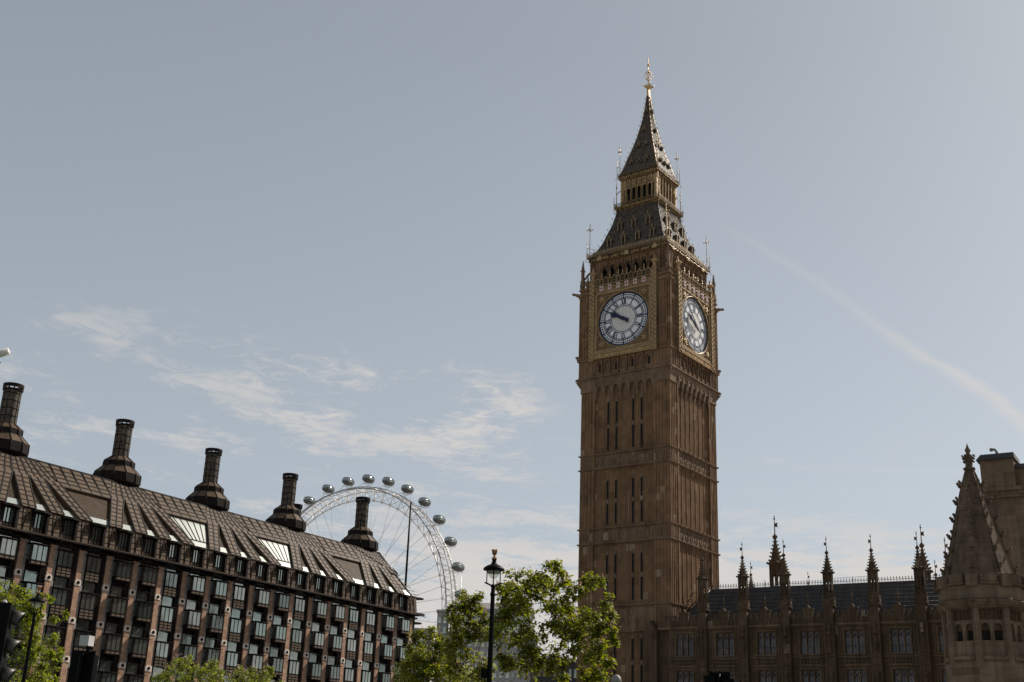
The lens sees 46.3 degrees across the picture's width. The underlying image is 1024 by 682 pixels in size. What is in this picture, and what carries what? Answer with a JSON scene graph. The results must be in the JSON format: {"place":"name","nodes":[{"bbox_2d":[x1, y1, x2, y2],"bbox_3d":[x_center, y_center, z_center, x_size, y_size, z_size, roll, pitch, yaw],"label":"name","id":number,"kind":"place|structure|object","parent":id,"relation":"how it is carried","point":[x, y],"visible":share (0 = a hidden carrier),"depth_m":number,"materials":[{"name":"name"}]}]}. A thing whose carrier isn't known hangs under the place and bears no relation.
{"place":"outdoors","nodes":[
{"label":"outdoors","id":0,"kind":"place"},
{"bbox_2d":[0,0,1023,658],"label":"sky","id":1,"kind":"structure","parent":0,"point":[323,242],"materials":[{"name":"blue"}]},
{"bbox_2d":[530,658,576,681],"bbox_3d":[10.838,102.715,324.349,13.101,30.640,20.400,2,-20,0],"label":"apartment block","id":2,"kind":"structure","parent":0,"point":[572,670],"depth_m":318.91,"materials":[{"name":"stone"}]},
{"bbox_2d":[644,531,946,681],"bbox_3d":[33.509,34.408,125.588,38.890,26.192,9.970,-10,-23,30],"label":"gothic palace range","id":3,"kind":"structure","parent":0,"point":[876,630],"depth_m":124.64,"materials":[{"name":"stone"}]},
{"bbox_2d":[676,633,692,655],"bbox_3d":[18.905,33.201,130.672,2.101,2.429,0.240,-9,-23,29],"label":"window","id":4,"kind":"structure","parent":3,"relation":"in","point":[684,642],"depth_m":130.75,"materials":[{"name":"grey glass"}]},
{"bbox_2d":[677,670,692,681],"bbox_3d":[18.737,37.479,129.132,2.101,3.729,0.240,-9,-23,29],"label":"window","id":5,"kind":"structure","parent":3,"relation":"in","point":[684,675],"depth_m":129.57,"materials":[{"name":"grey glass"}]},
{"bbox_2d":[716,632,732,655],"bbox_3d":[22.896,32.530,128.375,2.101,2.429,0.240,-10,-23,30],"label":"window","id":6,"kind":"structure","parent":3,"relation":"in","point":[724,641],"depth_m":128.47,"materials":[{"name":"grey glass"}]},
{"bbox_2d":[757,631,775,654],"bbox_3d":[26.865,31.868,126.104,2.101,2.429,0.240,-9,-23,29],"label":"window","id":7,"kind":"structure","parent":3,"relation":"in","point":[766,640],"depth_m":126.17,"materials":[{"name":"grey glass"}]},
{"bbox_2d":[758,670,776,681],"bbox_3d":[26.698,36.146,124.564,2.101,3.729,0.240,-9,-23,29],"label":"window","id":8,"kind":"structure","parent":3,"relation":"in","point":[764,675],"depth_m":125.00,"materials":[{"name":"grey glass"}]},
{"bbox_2d":[800,630,818,653],"bbox_3d":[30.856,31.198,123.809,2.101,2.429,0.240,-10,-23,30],"label":"window","id":9,"kind":"structure","parent":3,"relation":"in","point":[809,640],"depth_m":123.88,"materials":[{"name":"grey glass"}]},
{"bbox_2d":[802,669,820,681],"bbox_3d":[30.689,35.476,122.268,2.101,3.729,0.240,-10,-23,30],"label":"window","id":10,"kind":"structure","parent":3,"relation":"in","point":[808,675],"depth_m":122.70,"materials":[{"name":"grey glass"}]},
{"bbox_2d":[844,629,864,653],"bbox_3d":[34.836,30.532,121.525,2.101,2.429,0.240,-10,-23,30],"label":"window","id":11,"kind":"structure","parent":3,"relation":"in","point":[854,638],"depth_m":121.60,"materials":[{"name":"grey glass"}]},
{"bbox_2d":[846,669,866,681],"bbox_3d":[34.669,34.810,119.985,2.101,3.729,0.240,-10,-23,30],"label":"window","id":12,"kind":"structure","parent":3,"relation":"in","point":[853,675],"depth_m":120.42,"materials":[{"name":"grey glass"}]},
{"bbox_2d":[890,628,911,652],"bbox_3d":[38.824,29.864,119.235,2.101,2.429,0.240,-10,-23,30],"label":"window","id":13,"kind":"structure","parent":3,"relation":"in","point":[900,637],"depth_m":119.31,"materials":[{"name":"grey glass"}]},
{"bbox_2d":[893,668,913,681],"bbox_3d":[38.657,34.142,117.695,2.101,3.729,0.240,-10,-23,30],"label":"window","id":14,"kind":"structure","parent":3,"relation":"in","point":[900,675],"depth_m":118.13,"materials":[{"name":"grey glass"}]},
{"bbox_2d":[976,448,1023,576],"bbox_3d":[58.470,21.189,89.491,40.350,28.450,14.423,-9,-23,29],"label":"stone hall","id":15,"kind":"structure","parent":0,"point":[1002,475],"depth_m":96.30,"materials":[{"name":"stone"}]},
{"label":"ground","id":16,"kind":"structure","parent":0,"visible":0},
{"bbox_2d":[21,586,45,681],"bbox_3d":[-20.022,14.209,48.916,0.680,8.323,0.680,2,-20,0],"label":"street lamp","id":17,"kind":"object","parent":16,"relation":"on","point":[37,599],"visible":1,"depth_m":49.74,"materials":[{"name":"black metal"}]},
{"bbox_2d":[0,577,69,681],"bbox_3d":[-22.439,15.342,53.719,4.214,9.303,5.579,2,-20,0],"label":"plane tree","id":18,"kind":"object","parent":16,"relation":"on","point":[36,650],"visible":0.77,"depth_m":54.37,"materials":[{"name":"green plant"}]},
{"bbox_2d":[148,654,225,681],"bbox_3d":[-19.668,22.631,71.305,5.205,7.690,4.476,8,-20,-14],"label":"blossoming tree","id":19,"kind":"object","parent":16,"relation":"on","point":[183,667],"visible":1,"depth_m":71.41,"materials":[{"name":"green plant"}]},
{"bbox_2d":[0,382,424,681],"bbox_3d":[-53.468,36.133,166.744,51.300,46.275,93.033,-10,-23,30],"label":"office building","id":20,"kind":"structure","parent":16,"relation":"on","point":[126,571],"depth_m":146.72,"materials":[{"name":"brown metal"}]},
{"bbox_2d":[0,565,14,599],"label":"window","id":21,"kind":"structure","parent":20,"relation":"in","point":[3,569],"depth_m":123.27,"materials":[{"name":"grey glass"}]},
{"bbox_2d":[0,525,20,561],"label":"window","id":22,"kind":"structure","parent":20,"relation":"in","point":[8,544],"depth_m":123.85,"materials":[{"name":"grey glass"}]},
{"bbox_2d":[0,502,22,527],"bbox_3d":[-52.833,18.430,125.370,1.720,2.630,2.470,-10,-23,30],"label":"dormer window","id":23,"kind":"structure","parent":20,"relation":"in","point":[9,515],"depth_m":125.43,"materials":[{"name":"brown metal"}]},
{"bbox_2d":[7,649,30,681],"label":"window","id":24,"kind":"structure","parent":20,"relation":"in","point":[15,664],"depth_m":122.79,"materials":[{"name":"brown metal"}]},
{"bbox_2d":[19,569,45,604],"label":"window","id":25,"kind":"structure","parent":20,"relation":"in","point":[30,578],"depth_m":125.94,"materials":[{"name":"grey glass"}]},
{"bbox_2d":[25,531,51,566],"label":"window","id":26,"kind":"structure","parent":20,"relation":"in","point":[37,552],"depth_m":126.69,"materials":[{"name":"grey glass"}]},
{"bbox_2d":[31,510,52,534],"bbox_3d":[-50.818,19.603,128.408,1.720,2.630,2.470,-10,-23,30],"label":"dormer window","id":27,"kind":"structure","parent":20,"relation":"in","point":[40,518],"depth_m":128.47,"materials":[{"name":"black glass"}]},
{"bbox_2d":[43,613,63,652],"bbox_3d":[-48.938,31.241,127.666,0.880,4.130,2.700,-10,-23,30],"label":"window","id":28,"kind":"structure","parent":20,"relation":"in","point":[50,628],"depth_m":127.69,"materials":[{"name":"brown metal"}]},
{"bbox_2d":[49,575,70,615],"bbox_3d":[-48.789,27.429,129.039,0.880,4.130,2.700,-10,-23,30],"label":"window","id":29,"kind":"structure","parent":20,"relation":"in","point":[60,591],"depth_m":128.97,"materials":[{"name":"black glass"}]},
{"bbox_2d":[54,537,76,577],"bbox_3d":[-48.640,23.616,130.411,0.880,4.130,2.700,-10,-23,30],"label":"window","id":30,"kind":"structure","parent":20,"relation":"in","point":[65,556],"depth_m":130.14,"materials":[{"name":"black glass"}]},
{"bbox_2d":[60,516,81,540],"bbox_3d":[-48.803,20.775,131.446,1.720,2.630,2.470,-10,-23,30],"label":"dormer window","id":31,"kind":"structure","parent":20,"relation":"in","point":[69,527],"depth_m":131.51,"materials":[{"name":"brown metal"}]},
{"bbox_2d":[71,618,92,655],"bbox_3d":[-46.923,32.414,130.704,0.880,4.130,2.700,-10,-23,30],"label":"window","id":32,"kind":"structure","parent":20,"relation":"in","point":[82,625],"depth_m":130.68,"materials":[{"name":"black glass"}]},
{"bbox_2d":[77,580,98,619],"bbox_3d":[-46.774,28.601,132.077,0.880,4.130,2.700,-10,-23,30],"label":"window","id":33,"kind":"structure","parent":20,"relation":"in","point":[88,598],"depth_m":131.96,"materials":[{"name":"black glass"}]},
{"bbox_2d":[84,544,104,582],"bbox_3d":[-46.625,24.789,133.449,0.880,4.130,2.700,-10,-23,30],"label":"window","id":34,"kind":"structure","parent":20,"relation":"in","point":[93,566],"depth_m":133.16,"materials":[{"name":"black glass"}]},
{"bbox_2d":[89,523,108,546],"bbox_3d":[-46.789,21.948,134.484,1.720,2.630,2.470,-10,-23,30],"label":"dormer window","id":35,"kind":"structure","parent":20,"relation":"in","point":[97,535],"depth_m":134.55,"materials":[{"name":"brown metal"}]},
{"bbox_2d":[96,659,117,681],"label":"window","id":36,"kind":"structure","parent":20,"relation":"in","point":[104,674],"depth_m":132.35,"materials":[{"name":"black glass"}]},
{"bbox_2d":[100,622,124,655],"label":"window","id":37,"kind":"structure","parent":20,"relation":"in","point":[111,641],"depth_m":133.28,"materials":[{"name":"black glass"}]},
{"bbox_2d":[106,585,129,618],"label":"window","id":38,"kind":"structure","parent":20,"relation":"in","point":[116,607],"depth_m":134.63,"materials":[{"name":"black glass"}]},
{"bbox_2d":[111,549,134,582],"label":"window","id":39,"kind":"structure","parent":20,"relation":"in","point":[122,568],"depth_m":135.77,"materials":[{"name":"black glass"}]},
{"bbox_2d":[116,529,134,551],"bbox_3d":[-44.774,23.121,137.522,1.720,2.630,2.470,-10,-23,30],"label":"dormer window","id":40,"kind":"structure","parent":20,"relation":"in","point":[124,537],"depth_m":137.59,"materials":[{"name":"black glass"}]},
{"bbox_2d":[124,662,144,681],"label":"window","id":41,"kind":"structure","parent":20,"relation":"in","point":[131,673],"depth_m":135.49,"materials":[{"name":"black glass"}]},
{"bbox_2d":[127,626,150,658],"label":"window","id":42,"kind":"structure","parent":20,"relation":"in","point":[138,645],"depth_m":136.29,"materials":[{"name":"black glass"}]},
{"bbox_2d":[132,590,155,622],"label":"window","id":43,"kind":"structure","parent":20,"relation":"in","point":[142,613],"depth_m":137.67,"materials":[{"name":"black glass"}]},
{"bbox_2d":[138,555,160,587],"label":"window","id":44,"kind":"structure","parent":20,"relation":"in","point":[147,577],"depth_m":138.80,"materials":[{"name":"black glass"}]},
{"bbox_2d":[142,535,159,557],"bbox_3d":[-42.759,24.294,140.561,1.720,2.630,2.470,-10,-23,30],"label":"dormer window","id":45,"kind":"structure","parent":20,"relation":"in","point":[150,543],"depth_m":140.65,"materials":[{"name":"black glass"}]},
{"bbox_2d":[153,630,171,666],"bbox_3d":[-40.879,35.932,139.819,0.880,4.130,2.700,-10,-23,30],"label":"window","id":46,"kind":"structure","parent":20,"relation":"in","point":[162,644],"depth_m":139.69,"materials":[{"name":"grey glass"}]},
{"bbox_2d":[157,595,175,631],"bbox_3d":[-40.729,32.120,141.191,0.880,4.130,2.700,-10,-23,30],"label":"window","id":47,"kind":"structure","parent":20,"relation":"in","point":[167,609],"depth_m":141.09,"materials":[{"name":"grey glass"}]},
{"bbox_2d":[162,560,180,596],"bbox_3d":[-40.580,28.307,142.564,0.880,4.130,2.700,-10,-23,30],"label":"window","id":48,"kind":"structure","parent":20,"relation":"in","point":[171,577],"depth_m":142.27,"materials":[{"name":"grey glass"}]},
{"bbox_2d":[167,541,183,562],"bbox_3d":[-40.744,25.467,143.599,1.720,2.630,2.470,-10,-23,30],"label":"dormer window","id":49,"kind":"structure","parent":20,"relation":"in","point":[174,549],"depth_m":143.68,"materials":[{"name":"brown metal"}]},
{"bbox_2d":[178,633,199,664],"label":"window","id":50,"kind":"structure","parent":20,"relation":"in","point":[186,647],"depth_m":142.62,"materials":[{"name":"grey glass"}]},
{"bbox_2d":[182,599,202,630],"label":"window","id":51,"kind":"structure","parent":20,"relation":"in","point":[192,617],"depth_m":143.68,"materials":[{"name":"grey glass"}]},
{"bbox_2d":[187,565,207,596],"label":"window","id":52,"kind":"structure","parent":20,"relation":"in","point":[196,583],"depth_m":144.90,"materials":[{"name":"grey glass"}]},
{"bbox_2d":[190,546,206,567],"bbox_3d":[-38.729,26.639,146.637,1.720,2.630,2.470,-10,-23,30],"label":"dormer window","id":53,"kind":"structure","parent":20,"relation":"in","point":[197,553],"depth_m":146.71,"materials":[{"name":"black glass"}]},
{"bbox_2d":[202,637,222,667],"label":"window","id":54,"kind":"structure","parent":20,"relation":"in","point":[210,652],"depth_m":145.54,"materials":[{"name":"grey glass"}]},
{"bbox_2d":[206,603,225,633],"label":"window","id":55,"kind":"structure","parent":20,"relation":"in","point":[215,621],"depth_m":146.75,"materials":[{"name":"grey glass"}]},
{"bbox_2d":[210,570,229,600],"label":"window","id":56,"kind":"structure","parent":20,"relation":"in","point":[219,587],"depth_m":147.90,"materials":[{"name":"grey glass"}]},
{"bbox_2d":[213,551,229,572],"bbox_3d":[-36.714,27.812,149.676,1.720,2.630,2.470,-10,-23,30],"label":"dormer window","id":57,"kind":"structure","parent":20,"relation":"in","point":[220,558],"depth_m":149.79,"materials":[{"name":"black glass"}]},
{"bbox_2d":[225,640,240,675],"bbox_3d":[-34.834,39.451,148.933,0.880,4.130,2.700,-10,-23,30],"label":"window","id":58,"kind":"structure","parent":20,"relation":"in","point":[232,654],"depth_m":148.84,"materials":[{"name":"grey glass"}]},
{"bbox_2d":[229,607,244,641],"bbox_3d":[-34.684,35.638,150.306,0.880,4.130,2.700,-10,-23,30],"label":"window","id":59,"kind":"structure","parent":20,"relation":"in","point":[236,621],"depth_m":150.16,"materials":[{"name":"grey glass"}]},
{"bbox_2d":[232,575,247,608],"bbox_3d":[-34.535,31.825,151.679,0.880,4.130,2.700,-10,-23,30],"label":"window","id":60,"kind":"structure","parent":20,"relation":"in","point":[240,589],"depth_m":151.41,"materials":[{"name":"grey glass"}]},
{"bbox_2d":[235,556,250,576],"bbox_3d":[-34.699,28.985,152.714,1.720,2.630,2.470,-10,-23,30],"label":"dormer window","id":61,"kind":"structure","parent":20,"relation":"in","point":[242,563],"depth_m":152.82,"materials":[{"name":"brown metal"}]},
{"bbox_2d":[246,643,265,673],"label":"window","id":62,"kind":"structure","parent":20,"relation":"in","point":[255,658],"depth_m":151.56,"materials":[{"name":"grey glass"}]},
{"bbox_2d":[250,611,268,640],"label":"window","id":63,"kind":"structure","parent":20,"relation":"in","point":[258,628],"depth_m":152.82,"materials":[{"name":"grey glass"}]},
{"bbox_2d":[253,579,271,608],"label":"window","id":64,"kind":"structure","parent":20,"relation":"in","point":[261,596],"depth_m":153.98,"materials":[{"name":"grey glass"}]},
{"bbox_2d":[256,561,270,581],"bbox_3d":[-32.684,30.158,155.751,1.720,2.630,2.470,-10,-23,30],"label":"dormer window","id":65,"kind":"structure","parent":20,"relation":"in","point":[262,567],"depth_m":155.87,"materials":[{"name":"brown metal"}]},
{"bbox_2d":[267,647,285,675],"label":"window","id":66,"kind":"structure","parent":20,"relation":"in","point":[277,662],"depth_m":154.66,"materials":[{"name":"grey glass"}]},
{"bbox_2d":[270,615,288,643],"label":"window","id":67,"kind":"structure","parent":20,"relation":"in","point":[278,632],"depth_m":155.83,"materials":[{"name":"grey glass"}]},
{"bbox_2d":[274,584,291,612],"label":"window","id":68,"kind":"structure","parent":20,"relation":"in","point":[281,603],"depth_m":157.02,"materials":[{"name":"grey glass"}]},
{"bbox_2d":[276,566,290,585],"bbox_3d":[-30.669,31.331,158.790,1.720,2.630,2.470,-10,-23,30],"label":"dormer window","id":69,"kind":"structure","parent":20,"relation":"in","point":[282,571],"depth_m":158.87,"materials":[{"name":"black glass"}]},
{"bbox_2d":[287,650,301,681],"bbox_3d":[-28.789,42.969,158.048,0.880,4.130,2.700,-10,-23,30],"label":"window","id":70,"kind":"structure","parent":20,"relation":"in","point":[294,664],"depth_m":157.94,"materials":[{"name":"grey glass"}]},
{"bbox_2d":[290,619,304,650],"bbox_3d":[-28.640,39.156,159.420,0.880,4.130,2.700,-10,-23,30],"label":"window","id":71,"kind":"structure","parent":20,"relation":"in","point":[296,642],"depth_m":159.30,"materials":[{"name":"grey glass"}]},
{"bbox_2d":[293,588,307,619],"bbox_3d":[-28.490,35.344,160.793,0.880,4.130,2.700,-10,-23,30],"label":"window","id":72,"kind":"structure","parent":20,"relation":"in","point":[299,611],"depth_m":160.51,"materials":[{"name":"grey glass"}]},
{"bbox_2d":[295,570,309,589],"bbox_3d":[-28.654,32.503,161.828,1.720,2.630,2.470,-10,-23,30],"label":"dormer window","id":73,"kind":"structure","parent":20,"relation":"in","point":[301,576],"depth_m":161.92,"materials":[{"name":"black glass"}]},
{"bbox_2d":[307,652,322,680],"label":"window","id":74,"kind":"structure","parent":20,"relation":"in","point":[314,670],"depth_m":160.54,"materials":[{"name":"grey glass"}]},
{"bbox_2d":[309,622,326,649],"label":"window","id":75,"kind":"structure","parent":20,"relation":"in","point":[317,638],"depth_m":161.92,"materials":[{"name":"grey glass"}]},
{"bbox_2d":[312,592,328,619],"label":"window","id":76,"kind":"structure","parent":20,"relation":"in","point":[319,606],"depth_m":163.07,"materials":[{"name":"grey glass"}]},
{"bbox_2d":[314,575,327,593],"bbox_3d":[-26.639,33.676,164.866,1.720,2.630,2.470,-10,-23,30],"label":"dormer window","id":77,"kind":"structure","parent":20,"relation":"in","point":[320,580],"depth_m":165.00,"materials":[{"name":"brown metal"}]},
{"bbox_2d":[325,655,341,681],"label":"window","id":78,"kind":"structure","parent":20,"relation":"in","point":[332,670],"depth_m":163.59,"materials":[{"name":"grey glass"}]},
{"bbox_2d":[328,625,344,652],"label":"window","id":79,"kind":"structure","parent":20,"relation":"in","point":[335,640],"depth_m":164.91,"materials":[{"name":"grey glass"}]},
{"bbox_2d":[330,596,346,622],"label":"window","id":80,"kind":"structure","parent":20,"relation":"in","point":[337,610],"depth_m":166.09,"materials":[{"name":"grey glass"}]},
{"bbox_2d":[332,579,345,597],"bbox_3d":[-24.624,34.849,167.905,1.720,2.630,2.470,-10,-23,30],"label":"dormer window","id":81,"kind":"structure","parent":20,"relation":"in","point":[338,584],"depth_m":168.04,"materials":[{"name":"brown metal"}]},
{"bbox_2d":[344,658,355,681],"bbox_3d":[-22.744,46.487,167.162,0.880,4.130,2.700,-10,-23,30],"label":"window","id":82,"kind":"structure","parent":20,"relation":"in","point":[349,670],"depth_m":167.25,"materials":[{"name":"grey glass"}]},
{"bbox_2d":[346,629,358,659],"bbox_3d":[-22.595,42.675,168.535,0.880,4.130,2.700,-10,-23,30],"label":"window","id":83,"kind":"structure","parent":20,"relation":"in","point":[351,643],"depth_m":168.41,"materials":[{"name":"grey glass"}]},
{"bbox_2d":[348,599,360,629],"bbox_3d":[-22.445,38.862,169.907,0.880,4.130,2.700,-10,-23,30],"label":"window","id":84,"kind":"structure","parent":20,"relation":"in","point":[354,612],"depth_m":169.65,"materials":[{"name":"grey glass"}]},
{"bbox_2d":[350,583,362,600],"bbox_3d":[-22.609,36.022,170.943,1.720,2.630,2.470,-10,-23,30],"label":"dormer window","id":85,"kind":"structure","parent":20,"relation":"in","point":[355,588],"depth_m":171.07,"materials":[{"name":"brown metal"}]},
{"bbox_2d":[362,661,372,681],"bbox_3d":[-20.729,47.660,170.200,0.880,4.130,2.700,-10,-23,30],"label":"window","id":86,"kind":"structure","parent":20,"relation":"in","point":[366,673],"depth_m":170.36,"materials":[{"name":"grey glass"}]},
{"bbox_2d":[362,632,374,661],"bbox_3d":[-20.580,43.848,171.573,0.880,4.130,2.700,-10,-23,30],"label":"window","id":87,"kind":"structure","parent":20,"relation":"in","point":[368,646],"depth_m":171.44,"materials":[{"name":"grey glass"}]},
{"bbox_2d":[365,603,376,632],"bbox_3d":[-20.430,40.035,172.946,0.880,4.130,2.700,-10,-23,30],"label":"window","id":88,"kind":"structure","parent":20,"relation":"in","point":[370,620],"depth_m":172.66,"materials":[{"name":"grey glass"}]},
{"bbox_2d":[366,587,378,604],"bbox_3d":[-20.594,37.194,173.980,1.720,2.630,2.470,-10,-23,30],"label":"dormer window","id":89,"kind":"structure","parent":20,"relation":"in","point":[371,591],"depth_m":174.06,"materials":[{"name":"brown metal"}]},
{"bbox_2d":[378,663,392,681],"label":"window","id":90,"kind":"structure","parent":20,"relation":"in","point":[383,676],"depth_m":173.04,"materials":[{"name":"grey glass"}]},
{"bbox_2d":[379,634,392,660],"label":"window","id":91,"kind":"structure","parent":20,"relation":"in","point":[386,650],"depth_m":173.93,"materials":[{"name":"grey glass"}]},
{"bbox_2d":[381,606,395,631],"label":"window","id":92,"kind":"structure","parent":20,"relation":"in","point":[388,621],"depth_m":175.21,"materials":[{"name":"grey glass"}]},
{"bbox_2d":[382,590,394,607],"bbox_3d":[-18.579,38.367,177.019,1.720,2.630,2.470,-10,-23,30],"label":"dormer window","id":93,"kind":"structure","parent":20,"relation":"in","point":[387,595],"depth_m":177.10,"materials":[{"name":"black glass"}]},
{"bbox_2d":[395,637,406,662],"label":"window","id":94,"kind":"structure","parent":20,"relation":"in","point":[400,648],"depth_m":176.80,"materials":[{"name":"grey glass"}]},
{"bbox_2d":[397,610,410,634],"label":"window","id":95,"kind":"structure","parent":20,"relation":"in","point":[403,628],"depth_m":178.23,"materials":[{"name":"grey glass"}]},
{"bbox_2d":[398,594,409,611],"bbox_3d":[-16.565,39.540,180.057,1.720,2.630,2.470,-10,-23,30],"label":"dormer window","id":96,"kind":"structure","parent":20,"relation":"in","point":[403,598],"depth_m":180.20,"materials":[{"name":"black glass"}]},
{"bbox_2d":[217,663,283,681],"bbox_3d":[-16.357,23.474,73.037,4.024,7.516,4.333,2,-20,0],"label":"blossoming tree","id":97,"kind":"object","parent":16,"relation":"on","point":[244,677],"visible":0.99,"depth_m":74.01,"materials":[{"name":"green plant"}]},
{"bbox_2d":[301,474,464,630],"bbox_3d":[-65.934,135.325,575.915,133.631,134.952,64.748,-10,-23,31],"label":"observation wheel","id":98,"kind":"object","parent":16,"relation":"on","point":[437,520],"visible":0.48,"depth_m":560.81,"materials":[{"name":"white paint"}]},
{"bbox_2d":[392,624,477,681],"bbox_3d":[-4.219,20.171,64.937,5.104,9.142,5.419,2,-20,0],"label":"bushy tree","id":99,"kind":"object","parent":16,"relation":"on","point":[431,666],"visible":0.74,"depth_m":64.78,"materials":[{"name":"green plant"}]},
{"bbox_2d":[434,609,449,681],"bbox_3d":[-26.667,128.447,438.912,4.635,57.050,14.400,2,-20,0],"label":"office tower","id":100,"kind":"structure","parent":16,"relation":"on","point":[443,625],"depth_m":440.57,"materials":[{"name":"concrete"}]},
{"bbox_2d":[433,588,498,681],"bbox_3d":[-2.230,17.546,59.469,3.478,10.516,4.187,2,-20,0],"label":"leafy tree","id":101,"kind":"object","parent":16,"relation":"on","point":[466,605],"visible":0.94,"depth_m":59.83,"materials":[{"name":"green plant"}]},
{"bbox_2d":[446,577,537,681],"bbox_3d":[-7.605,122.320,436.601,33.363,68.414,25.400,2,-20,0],"label":"apartment block","id":102,"kind":"structure","parent":16,"relation":"on","point":[509,677],"depth_m":427.55,"materials":[{"name":"concrete"}]},
{"bbox_2d":[480,558,620,681],"bbox_3d":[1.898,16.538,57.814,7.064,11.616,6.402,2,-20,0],"label":"leafy tree","id":103,"kind":"object","parent":16,"relation":"on","point":[566,629],"visible":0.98,"depth_m":57.88,"materials":[{"name":"green plant"}]},
{"bbox_2d":[572,58,723,681],"bbox_3d":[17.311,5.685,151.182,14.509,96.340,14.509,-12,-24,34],"label":"clock tower","id":104,"kind":"structure","parent":16,"relation":"on","point":[649,373],"depth_m":145.21,"materials":[{"name":"stone"}]},
{"bbox_2d":[764,516,783,586],"bbox_3d":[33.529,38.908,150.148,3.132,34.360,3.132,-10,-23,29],"label":"background turret","id":105,"kind":"object","parent":16,"relation":"on","point":[774,563],"visible":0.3,"depth_m":153.49,"materials":[{"name":"stone"}]},
{"bbox_2d":[919,525,933,579],"bbox_3d":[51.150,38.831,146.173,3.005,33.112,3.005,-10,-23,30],"label":"background turret","id":106,"kind":"object","parent":16,"relation":"on","point":[928,571],"visible":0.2,"depth_m":149.89,"materials":[{"name":"stone"}]},
{"bbox_2d":[932,444,1023,681],"bbox_3d":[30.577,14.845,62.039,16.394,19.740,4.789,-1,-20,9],"label":"stone turret","id":107,"kind":"object","parent":16,"relation":"on","point":[979,590],"visible":1,"depth_m":62.04,"materials":[{"name":"beige stone"}]},
{"label":"lawn","id":108,"kind":"structure","parent":0,"visible":0},
{"bbox_2d":[0,600,25,681],"bbox_3d":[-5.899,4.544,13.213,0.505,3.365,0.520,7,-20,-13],"label":"traffic light","id":109,"kind":"object","parent":108,"relation":"on","point":[10,615],"visible":1,"depth_m":13.55,"materials":[{"name":"black paint"}]},
{"bbox_2d":[68,635,98,681],"bbox_3d":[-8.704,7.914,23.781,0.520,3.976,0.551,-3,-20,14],"label":"traffic light","id":110,"kind":"object","parent":108,"relation":"on","point":[83,666],"visible":1,"depth_m":24.15,"materials":[{"name":"black paint"}]},
{"bbox_2d":[481,549,503,681],"bbox_3d":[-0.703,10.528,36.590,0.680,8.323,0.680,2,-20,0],"label":"street lamp","id":111,"kind":"object","parent":108,"relation":"on","point":[493,567],"visible":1,"depth_m":37.28,"materials":[{"name":"black metal"}]},
{"bbox_2d":[704,670,737,681],"bbox_3d":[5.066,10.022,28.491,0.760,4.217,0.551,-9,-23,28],"label":"traffic light","id":112,"kind":"object","parent":108,"relation":"on","point":[716,676],"visible":1,"depth_m":29.02,"materials":[{"name":"black paint"}]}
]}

